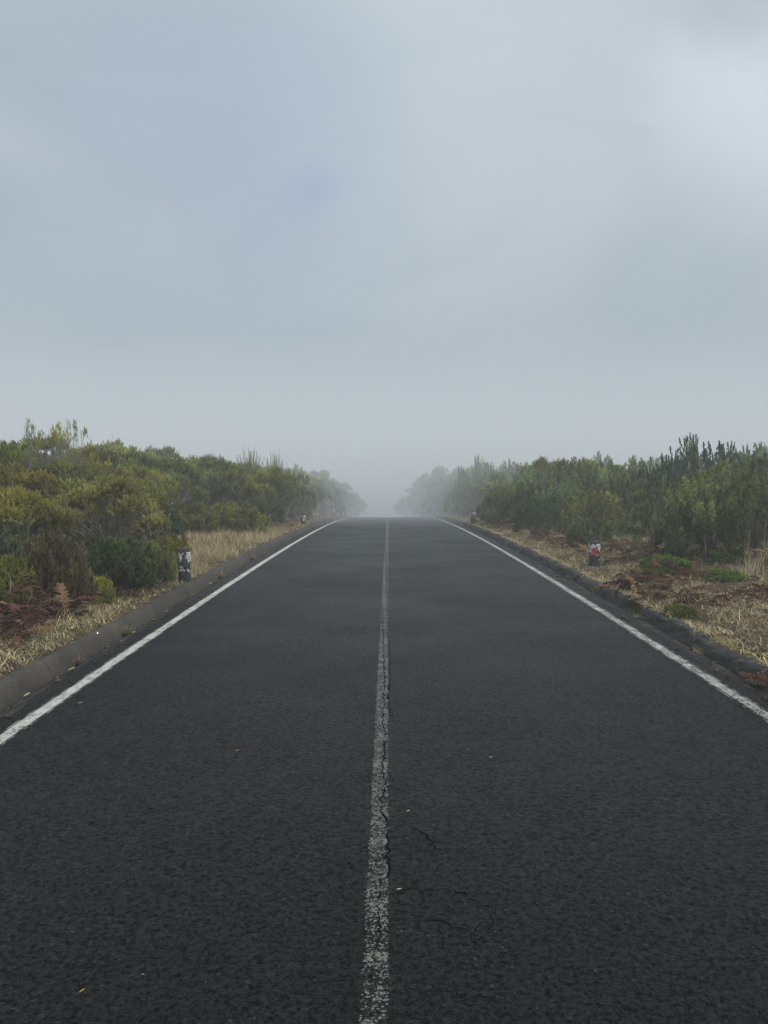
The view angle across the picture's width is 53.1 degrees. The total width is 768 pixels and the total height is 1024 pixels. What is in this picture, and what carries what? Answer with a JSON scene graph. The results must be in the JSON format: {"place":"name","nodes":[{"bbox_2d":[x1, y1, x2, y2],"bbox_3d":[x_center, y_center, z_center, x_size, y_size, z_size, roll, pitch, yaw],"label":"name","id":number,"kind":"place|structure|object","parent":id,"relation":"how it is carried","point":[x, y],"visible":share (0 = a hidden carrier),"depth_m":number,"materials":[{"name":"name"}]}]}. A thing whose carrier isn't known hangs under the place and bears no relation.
{"place":"outdoors","nodes":[
{"label":"outdoors","id":0,"kind":"place"},
{"bbox_2d":[0,517,767,1023],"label":"road","id":1,"kind":"structure","parent":0,"point":[582,829],"depth_m":3.94,"materials":[{"name":"black asphalt"}]},
{"bbox_2d":[0,517,350,747],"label":"edge line","id":2,"kind":"object","parent":1,"relation":"on","point":[19,726],"visible":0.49,"depth_m":6.96,"materials":[{"name":"paint"}]},
{"bbox_2d":[347,517,400,1023],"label":"line","id":3,"kind":"object","parent":1,"relation":"on","point":[374,996],"visible":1,"depth_m":3.38,"materials":[{"name":"paint"}]},
{"bbox_2d":[428,517,767,724],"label":"edge line","id":4,"kind":"object","parent":1,"relation":"on","point":[755,708],"visible":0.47,"depth_m":7.60,"materials":[{"name":"paint"}]},
{"bbox_2d":[0,510,767,678],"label":"ground","id":5,"kind":"structure","parent":0,"point":[637,607],"depth_m":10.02,"materials":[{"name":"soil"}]},
{"bbox_2d":[0,445,37,490],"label":"heath tree","id":6,"kind":"object","parent":5,"relation":"on","point":[15,456],"visible":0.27,"depth_m":13.62,"materials":[{"name":"green plant"}]},
{"bbox_2d":[0,553,44,611],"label":"heath bush","id":7,"kind":"object","parent":5,"relation":"on","point":[9,565],"visible":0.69,"depth_m":8.59,"materials":[{"name":"green plant"}]},
{"bbox_2d":[0,516,53,589],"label":"heath bush","id":8,"kind":"object","parent":5,"relation":"on","point":[13,540],"visible":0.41,"depth_m":9.62,"materials":[{"name":"green plant"}]},
{"bbox_2d":[0,483,55,557],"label":"heath tree","id":9,"kind":"object","parent":5,"relation":"on","point":[16,488],"visible":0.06,"depth_m":11.72,"materials":[{"name":"green plant"}]},
{"bbox_2d":[23,418,43,534],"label":"heath tree","id":10,"kind":"object","parent":5,"relation":"on","point":[32,440],"visible":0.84,"depth_m":14.46,"materials":[{"name":"green plant"}]},
{"bbox_2d":[0,439,75,480],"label":"heath tree","id":11,"kind":"object","parent":5,"relation":"on","point":[15,447],"visible":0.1,"depth_m":15.12,"materials":[{"name":"green plant"}]},
{"bbox_2d":[0,461,81,555],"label":"heath tree","id":12,"kind":"object","parent":5,"relation":"on","point":[16,473],"visible":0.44,"depth_m":12.41,"materials":[{"name":"green plant"}]},
{"bbox_2d":[0,481,83,557],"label":"heath tree","id":13,"kind":"object","parent":5,"relation":"on","point":[21,507],"visible":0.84,"depth_m":10.35,"materials":[{"name":"green plant"}]},
{"bbox_2d":[7,434,80,530],"bbox_3d":[-9.236,-0.757,20.153,2.438,2.679,2.761,1,4,25],"label":"heath tree","id":14,"kind":"object","parent":5,"relation":"on","point":[48,444],"visible":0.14,"depth_m":20.09,"materials":[{"name":"green plant"}]},
{"bbox_2d":[8,526,98,613],"bbox_3d":[-3.886,0.699,9.092,0.986,1.103,0.965,3,4,40],"label":"heath bush","id":15,"kind":"object","parent":5,"relation":"on","point":[57,557],"visible":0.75,"depth_m":8.89,"materials":[{"name":"brown plant"}]},
{"bbox_2d":[0,568,111,649],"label":"dead bracken","id":16,"kind":"object","parent":5,"relation":"on","point":[11,619],"visible":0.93,"depth_m":8.19,"materials":[{"name":"brown plant"}]},
{"bbox_2d":[53,582,70,613],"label":"fern frond","id":17,"kind":"object","parent":16,"relation":"on","point":[61,588],"visible":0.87,"depth_m":8.58,"materials":[{"name":"beige plant"}]},
{"bbox_2d":[33,420,78,478],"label":"heath tree","id":18,"kind":"object","parent":5,"relation":"on","point":[57,451],"visible":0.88,"depth_m":15.04,"materials":[{"name":"green plant"}]},
{"bbox_2d":[27,457,110,537],"bbox_3d":[-6.246,-0.058,14.461,1.939,1.952,2.245,1,3,18],"label":"heath tree","id":19,"kind":"object","parent":5,"relation":"on","point":[62,467],"visible":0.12,"depth_m":13.92,"materials":[{"name":"green plant"}]},
{"bbox_2d":[51,418,87,541],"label":"heath tree","id":20,"kind":"object","parent":5,"relation":"on","point":[76,440],"visible":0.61,"depth_m":15.57,"materials":[{"name":"green plant"}]},
{"bbox_2d":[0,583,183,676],"bbox_3d":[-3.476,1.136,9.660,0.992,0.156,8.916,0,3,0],"label":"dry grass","id":21,"kind":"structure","parent":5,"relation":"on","point":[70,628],"depth_m":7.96,"materials":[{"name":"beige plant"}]},
{"bbox_2d":[36,472,156,543],"bbox_3d":[-4.912,0.159,12.929,2.149,1.673,2.068,-1,3,-20],"label":"heath tree","id":22,"kind":"object","parent":5,"relation":"on","point":[68,485],"visible":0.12,"depth_m":12.68,"materials":[{"name":"green plant"}]},
{"bbox_2d":[76,574,116,605],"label":"heath bush","id":23,"kind":"object","parent":5,"relation":"on","point":[105,585],"visible":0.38,"depth_m":9.57,"materials":[{"name":"green plant"}]},
{"bbox_2d":[64,456,138,541],"bbox_3d":[-6.265,-0.209,16.389,2.068,2.050,2.149,1,3,21],"label":"heath tree","id":24,"kind":"object","parent":5,"relation":"on","point":[94,471],"visible":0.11,"depth_m":16.41,"materials":[{"name":"green plant"}]},
{"bbox_2d":[72,444,131,475],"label":"heath tree","id":25,"kind":"object","parent":5,"relation":"on","point":[94,455],"visible":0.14,"depth_m":18.93,"materials":[{"name":"green plant"}]},
{"bbox_2d":[51,531,158,593],"bbox_3d":[-3.776,0.715,10.299,1.479,0.908,1.448,-2,4,-32],"label":"heath bush","id":26,"kind":"object","parent":5,"relation":"on","point":[107,554],"visible":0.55,"depth_m":10.11,"materials":[{"name":"green plant"}]},
{"bbox_2d":[59,434,154,528],"bbox_3d":[-8.029,-0.804,21.484,2.875,2.752,2.574,2,4,37],"label":"heath tree","id":27,"kind":"object","parent":5,"relation":"on","point":[120,453],"visible":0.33,"depth_m":21.19,"materials":[{"name":"green plant"}]},
{"bbox_2d":[50,475,172,578],"bbox_3d":[-4.194,0.248,11.682,1.877,1.662,1.658,-1,3,-16],"label":"heath tree","id":28,"kind":"object","parent":5,"relation":"on","point":[88,521],"visible":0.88,"depth_m":11.40,"materials":[{"name":"green plant"}]},
{"bbox_2d":[80,472,174,541],"bbox_3d":[-4.702,0.082,14.265,1.956,1.735,2.185,-3,4,-40],"label":"heath tree","id":29,"kind":"object","parent":5,"relation":"on","point":[160,496],"visible":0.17,"depth_m":14.20,"materials":[{"name":"green plant"}]},
{"bbox_2d":[113,454,171,529],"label":"heath tree","id":30,"kind":"object","parent":5,"relation":"on","point":[146,461],"visible":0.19,"depth_m":20.26,"materials":[{"name":"green plant"}]},
{"bbox_2d":[114,537,177,589],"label":"heath bush","id":31,"kind":"object","parent":5,"relation":"on","point":[167,567],"visible":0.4,"depth_m":10.80,"materials":[{"name":"green plant"}]},
{"bbox_2d":[121,462,182,537],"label":"heath tree","id":32,"kind":"object","parent":5,"relation":"on","point":[151,478],"visible":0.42,"depth_m":18.23,"materials":[{"name":"green plant"}]},
{"bbox_2d":[132,496,185,545],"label":"heath bush","id":33,"kind":"object","parent":5,"relation":"on","point":[175,519],"visible":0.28,"depth_m":16.40,"materials":[{"name":"green plant"}]},
{"bbox_2d":[137,445,184,479],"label":"heath tree","id":34,"kind":"object","parent":5,"relation":"on","point":[167,450],"visible":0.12,"depth_m":27.07,"materials":[{"name":"green plant"}]},
{"bbox_2d":[149,533,192,560],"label":"heath bush","id":35,"kind":"object","parent":5,"relation":"on","point":[175,546],"visible":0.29,"depth_m":13.53,"materials":[{"name":"green plant"}]},
{"bbox_2d":[0,517,346,718],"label":"gutter","id":36,"kind":"object","parent":5,"relation":"on","point":[16,707],"visible":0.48,"depth_m":7.45,"materials":[{"name":"concrete"}]},
{"bbox_2d":[0,516,350,711],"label":"kerb","id":37,"kind":"structure","parent":5,"relation":"on","point":[16,686],"depth_m":8.11,"materials":[{"name":"concrete"}]},
{"bbox_2d":[156,455,209,529],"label":"heath tree","id":38,"kind":"object","parent":5,"relation":"on","point":[190,480],"visible":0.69,"depth_m":22.39,"materials":[{"name":"green plant"}]},
{"bbox_2d":[178,547,191,581],"bbox_3d":[-3.064,0.894,11.828,0.187,0.708,0.201,0,3,-3],"label":"guide post","id":39,"kind":"object","parent":5,"relation":"on","point":[184,562],"visible":0.81,"depth_m":11.75,"materials":[{"name":"white concrete"}]},
{"bbox_2d":[161,501,222,535],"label":"heath bush","id":40,"kind":"object","parent":5,"relation":"on","point":[205,518],"visible":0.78,"depth_m":20.22,"materials":[{"name":"green plant"}]},
{"bbox_2d":[113,514,314,598],"bbox_3d":[-4.025,0.516,23.242,2.282,1.189,27.771,0,3,0],"label":"dead bracken","id":41,"kind":"object","parent":5,"relation":"on","point":[150,589],"visible":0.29,"depth_m":26.02,"materials":[{"name":"brown plant"}]},
{"bbox_2d":[187,454,256,525],"bbox_3d":[-5.662,-0.717,26.544,2.871,2.583,2.536,-1,4,-24],"label":"heath tree","id":42,"kind":"object","parent":5,"relation":"on","point":[214,462],"visible":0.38,"depth_m":26.42,"materials":[{"name":"green plant"}]},
{"bbox_2d":[199,499,270,533],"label":"heath bush","id":43,"kind":"object","parent":5,"relation":"on","point":[247,515],"visible":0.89,"depth_m":21.52,"materials":[{"name":"green plant"}]},
{"bbox_2d":[210,467,275,513],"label":"heath tree","id":44,"kind":"object","parent":5,"relation":"on","point":[246,487],"visible":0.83,"depth_m":24.58,"materials":[{"name":"green plant"}]},
{"bbox_2d":[230,464,296,526],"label":"heath tree","id":45,"kind":"object","parent":5,"relation":"on","point":[280,483],"visible":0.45,"depth_m":26.00,"materials":[{"name":"green plant"}]},
{"bbox_2d":[244,490,284,526],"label":"heath bush","id":46,"kind":"object","parent":5,"relation":"on","point":[264,504],"visible":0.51,"depth_m":23.59,"materials":[{"name":"green plant"}]},
{"bbox_2d":[270,468,316,520],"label":"heath bush","id":47,"kind":"object","parent":5,"relation":"on","point":[307,504],"visible":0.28,"depth_m":33.27,"materials":[{"name":"green plant"}]},
{"bbox_2d":[272,473,314,523],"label":"heath tree","id":48,"kind":"object","parent":5,"relation":"on","point":[305,491],"visible":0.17,"depth_m":29.61,"materials":[{"name":"green plant"}]},
{"bbox_2d":[296,481,332,518],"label":"heath tree","id":49,"kind":"object","parent":5,"relation":"on","point":[318,492],"visible":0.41,"depth_m":37.16,"materials":[{"name":"green plant"}]},
{"bbox_2d":[316,478,345,515],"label":"heath bush","id":50,"kind":"object","parent":5,"relation":"on","point":[342,508],"visible":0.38,"depth_m":45.84,"materials":[{"name":"green plant"}]},
{"bbox_2d":[325,484,353,514],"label":"heath tree","id":51,"kind":"object","parent":5,"relation":"on","point":[345,494],"visible":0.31,"depth_m":55.88,"materials":[{"name":"green plant"}]},
{"bbox_2d":[3,520,766,721],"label":"gravel","id":52,"kind":"structure","parent":5,"relation":"on","point":[199,595],"depth_m":8.08,"materials":[{"name":"grey gravel"}]},
{"bbox_2d":[392,499,419,516],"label":"heath tree","id":53,"kind":"object","parent":5,"relation":"on","point":[397,507],"visible":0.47,"depth_m":87.97,"materials":[{"name":"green plant"}]},
{"bbox_2d":[405,480,425,516],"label":"heath tree","id":54,"kind":"object","parent":5,"relation":"on","point":[410,498],"visible":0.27,"depth_m":73.73,"materials":[{"name":"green plant"}]},
{"bbox_2d":[413,472,435,516],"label":"heath tree","id":55,"kind":"object","parent":5,"relation":"on","point":[422,492],"visible":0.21,"depth_m":67.55,"materials":[{"name":"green plant"}]},
{"bbox_2d":[419,465,448,509],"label":"heath tree","id":56,"kind":"object","parent":5,"relation":"on","point":[428,483],"visible":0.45,"depth_m":61.32,"materials":[{"name":"green plant"}]},
{"bbox_2d":[421,483,451,514],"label":"heath bush","id":57,"kind":"object","parent":5,"relation":"on","point":[437,493],"visible":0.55,"depth_m":56.25,"materials":[{"name":"green plant"}]},
{"bbox_2d":[436,468,469,514],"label":"heath tree","id":58,"kind":"object","parent":5,"relation":"on","point":[452,475],"visible":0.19,"depth_m":56.61,"materials":[{"name":"green plant"}]},
{"bbox_2d":[439,476,470,514],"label":"heath bush","id":59,"kind":"object","parent":5,"relation":"on","point":[445,491],"visible":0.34,"depth_m":51.25,"materials":[{"name":"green plant"}]},
{"bbox_2d":[452,465,476,516],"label":"heath bush","id":60,"kind":"object","parent":5,"relation":"on","point":[457,489],"visible":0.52,"depth_m":40.76,"materials":[{"name":"green plant"}]},
{"bbox_2d":[443,487,485,515],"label":"heath bush","id":61,"kind":"object","parent":5,"relation":"on","point":[446,504],"visible":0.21,"depth_m":42.03,"materials":[{"name":"green plant"}]},
{"bbox_2d":[456,470,490,515],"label":"heath bush","id":62,"kind":"object","parent":5,"relation":"on","point":[478,482],"visible":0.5,"depth_m":37.76,"materials":[{"name":"green plant"}]},
{"bbox_2d":[467,454,490,506],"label":"heath bush","id":63,"kind":"object","parent":5,"relation":"on","point":[484,466],"visible":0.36,"depth_m":40.69,"materials":[{"name":"green plant"}]},
{"bbox_2d":[473,474,507,520],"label":"bush","id":64,"kind":"object","parent":5,"relation":"on","point":[491,488],"visible":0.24,"depth_m":32.08,"materials":[{"name":"green plant"}]},
{"bbox_2d":[480,470,522,493],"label":"heath tree","id":65,"kind":"object","parent":5,"relation":"on","point":[498,475],"visible":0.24,"depth_m":33.60,"materials":[{"name":"green plant"}]},
{"bbox_2d":[475,482,533,521],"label":"heath bush","id":66,"kind":"object","parent":5,"relation":"on","point":[490,493],"visible":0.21,"depth_m":30.00,"materials":[{"name":"green plant"}]},
{"bbox_2d":[482,485,539,523],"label":"heath bush","id":67,"kind":"object","parent":5,"relation":"on","point":[489,505],"visible":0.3,"depth_m":28.11,"materials":[{"name":"green plant"}]},
{"bbox_2d":[493,482,553,525],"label":"heath bush","id":68,"kind":"object","parent":5,"relation":"on","point":[508,507],"visible":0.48,"depth_m":25.87,"materials":[{"name":"green plant"}]},
{"bbox_2d":[500,469,557,523],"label":"heath bush","id":69,"kind":"object","parent":5,"relation":"on","point":[517,488],"visible":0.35,"depth_m":26.29,"materials":[{"name":"green plant"}]},
{"bbox_2d":[512,494,560,537],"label":"heath bush","id":70,"kind":"object","parent":5,"relation":"on","point":[538,512],"visible":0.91,"depth_m":21.44,"materials":[{"name":"green plant"}]},
{"bbox_2d":[517,464,568,525],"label":"heath bush","id":71,"kind":"object","parent":5,"relation":"on","point":[542,483],"visible":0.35,"depth_m":25.67,"materials":[{"name":"green plant"}]},
{"bbox_2d":[527,455,562,519],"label":"heath tree","id":72,"kind":"object","parent":5,"relation":"on","point":[542,461],"visible":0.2,"depth_m":28.46,"materials":[{"name":"green plant"}]},
{"bbox_2d":[538,476,594,530],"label":"heath bush","id":73,"kind":"object","parent":5,"relation":"on","point":[559,494],"visible":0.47,"depth_m":22.87,"materials":[{"name":"green plant"}]},
{"bbox_2d":[549,458,587,519],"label":"heath bush","id":74,"kind":"object","parent":5,"relation":"on","point":[558,465],"visible":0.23,"depth_m":26.74,"materials":[{"name":"green plant"}]},
{"bbox_2d":[548,456,607,516],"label":"heath bush","id":75,"kind":"object","parent":5,"relation":"on","point":[572,466],"visible":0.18,"depth_m":26.69,"materials":[{"name":"green plant"}]},
{"bbox_2d":[565,521,593,547],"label":"heath bush","id":76,"kind":"object","parent":5,"relation":"on","point":[578,530],"visible":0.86,"depth_m":17.68,"materials":[{"name":"green plant"}]},
{"bbox_2d":[560,464,621,520],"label":"heath bush","id":77,"kind":"object","parent":5,"relation":"on","point":[583,475],"visible":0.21,"depth_m":24.82,"materials":[{"name":"green plant"}]},
{"bbox_2d":[555,488,632,536],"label":"heath bush","id":78,"kind":"object","parent":5,"relation":"on","point":[602,498],"visible":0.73,"depth_m":19.47,"materials":[{"name":"green plant"}]},
{"bbox_2d":[588,540,599,566],"bbox_3d":[3.797,0.858,13.891,0.187,0.709,0.201,0,3,-3],"label":"guide post","id":79,"kind":"object","parent":5,"relation":"on","point":[594,553],"visible":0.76,"depth_m":13.81,"materials":[{"name":"white concrete"}]},
{"bbox_2d":[428,516,767,693],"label":"kerb","id":80,"kind":"structure","parent":5,"relation":"on","point":[726,657],"depth_m":8.79,"materials":[{"name":"concrete"}]},
{"bbox_2d":[586,516,612,541],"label":"heath bush","id":81,"kind":"object","parent":5,"relation":"on","point":[605,532],"visible":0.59,"depth_m":18.89,"materials":[{"name":"green plant"}]},
{"bbox_2d":[433,517,767,696],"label":"gutter","id":82,"kind":"object","parent":5,"relation":"on","point":[648,625],"visible":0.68,"depth_m":8.78,"materials":[{"name":"concrete"}]},
{"bbox_2d":[439,515,767,673],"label":"dry grass","id":83,"kind":"structure","parent":5,"relation":"on","point":[701,628],"depth_m":11.08,"materials":[{"name":"beige plant"}]},
{"bbox_2d":[465,515,767,608],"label":"dead bracken","id":84,"kind":"object","parent":5,"relation":"on","point":[623,579],"visible":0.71,"depth_m":11.26,"materials":[{"name":"brown plant"}]},
{"bbox_2d":[579,467,653,524],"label":"heath bush","id":85,"kind":"object","parent":5,"relation":"on","point":[600,476],"visible":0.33,"depth_m":22.86,"materials":[{"name":"green plant"}]},
{"bbox_2d":[592,464,665,530],"bbox_3d":[6.922,-0.358,21.441,2.087,1.970,2.014,-1,3,-23],"label":"heath bush","id":86,"kind":"object","parent":5,"relation":"on","point":[637,480],"visible":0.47,"depth_m":21.43,"materials":[{"name":"green plant"}]},
{"bbox_2d":[618,455,666,522],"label":"heath bush","id":87,"kind":"object","parent":5,"relation":"on","point":[633,460],"visible":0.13,"depth_m":24.75,"materials":[{"name":"green plant"}]},
{"bbox_2d":[634,568,672,583],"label":"cushion plant","id":88,"kind":"object","parent":5,"relation":"on","point":[662,573],"visible":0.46,"depth_m":11.69,"materials":[{"name":"green plant"}]},
{"bbox_2d":[625,454,695,515],"bbox_3d":[8.464,-0.615,22.968,1.832,2.287,2.042,-2,4,-35],"label":"heath bush","id":89,"kind":"object","parent":5,"relation":"on","point":[651,479],"visible":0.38,"depth_m":22.88,"materials":[{"name":"green plant"}]},
{"bbox_2d":[635,553,694,575],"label":"cushion plant","id":90,"kind":"object","parent":5,"relation":"on","point":[667,560],"visible":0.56,"depth_m":12.46,"materials":[{"name":"green plant"}]},
{"bbox_2d":[662,603,698,618],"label":"cushion plant","id":91,"kind":"object","parent":5,"relation":"on","point":[685,610],"visible":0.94,"depth_m":8.86,"materials":[{"name":"green plant"}]},
{"bbox_2d":[653,509,708,553],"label":"heath bush","id":92,"kind":"object","parent":5,"relation":"on","point":[659,537],"visible":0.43,"depth_m":15.18,"materials":[{"name":"green plant"}]},
{"bbox_2d":[659,535,702,563],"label":"heath bush","id":93,"kind":"object","parent":5,"relation":"on","point":[674,547],"visible":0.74,"depth_m":13.49,"materials":[{"name":"green plant"}]},
{"bbox_2d":[652,432,713,521],"bbox_3d":[9.238,-0.977,23.452,2.004,2.957,1.985,-1,4,-25],"label":"heath bush","id":94,"kind":"object","parent":5,"relation":"on","point":[691,453],"visible":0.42,"depth_m":23.13,"materials":[{"name":"green plant"}]},
{"bbox_2d":[658,459,763,557],"bbox_3d":[6.049,-0.025,14.252,1.806,1.962,1.715,0,3,4],"label":"heath bush","id":95,"kind":"object","parent":5,"relation":"on","point":[687,505],"visible":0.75,"depth_m":14.09,"materials":[{"name":"green plant"}]},
{"bbox_2d":[679,440,745,518],"bbox_3d":[9.877,-0.865,23.391,2.334,2.652,2.094,1,3,24],"label":"heath bush","id":96,"kind":"object","parent":5,"relation":"on","point":[722,456],"visible":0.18,"depth_m":23.10,"materials":[{"name":"green plant"}]},
{"bbox_2d":[696,568,749,582],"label":"cushion plant","id":97,"kind":"object","parent":5,"relation":"on","point":[727,574],"visible":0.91,"depth_m":11.51,"materials":[{"name":"green plant"}]},
{"bbox_2d":[703,548,748,564],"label":"cushion plant","id":98,"kind":"object","parent":5,"relation":"on","point":[716,553],"visible":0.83,"depth_m":13.25,"materials":[{"name":"green plant"}]},
{"bbox_2d":[695,462,766,527],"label":"heath bush","id":99,"kind":"object","parent":5,"relation":"on","point":[732,473],"visible":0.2,"depth_m":19.28,"materials":[{"name":"green plant"}]},
{"bbox_2d":[700,467,767,560],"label":"heath bush","id":100,"kind":"object","parent":5,"relation":"on","point":[731,502],"visible":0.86,"depth_m":13.69,"materials":[{"name":"green plant"}]},
{"bbox_2d":[708,440,762,486],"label":"heath bush","id":101,"kind":"object","parent":5,"relation":"on","point":[733,456],"visible":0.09,"depth_m":23.66,"materials":[{"name":"green plant"}]},
{"bbox_2d":[705,455,767,529],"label":"heath bush","id":102,"kind":"object","parent":5,"relation":"on","point":[748,466],"visible":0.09,"depth_m":19.84,"materials":[{"name":"green plant"}]},
{"bbox_2d":[716,453,767,539],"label":"heath bush","id":103,"kind":"object","parent":5,"relation":"on","point":[752,468],"visible":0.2,"depth_m":17.23,"materials":[{"name":"green plant"}]},
{"bbox_2d":[740,657,767,710],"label":"dead bracken","id":104,"kind":"object","parent":5,"relation":"on","point":[764,677],"visible":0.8,"depth_m":6.17,"materials":[{"name":"brown plant"}]},
{"bbox_2d":[0,0,767,516],"label":"sky","id":105,"kind":"structure","parent":0,"point":[374,245],"materials":[{"name":"grey"}]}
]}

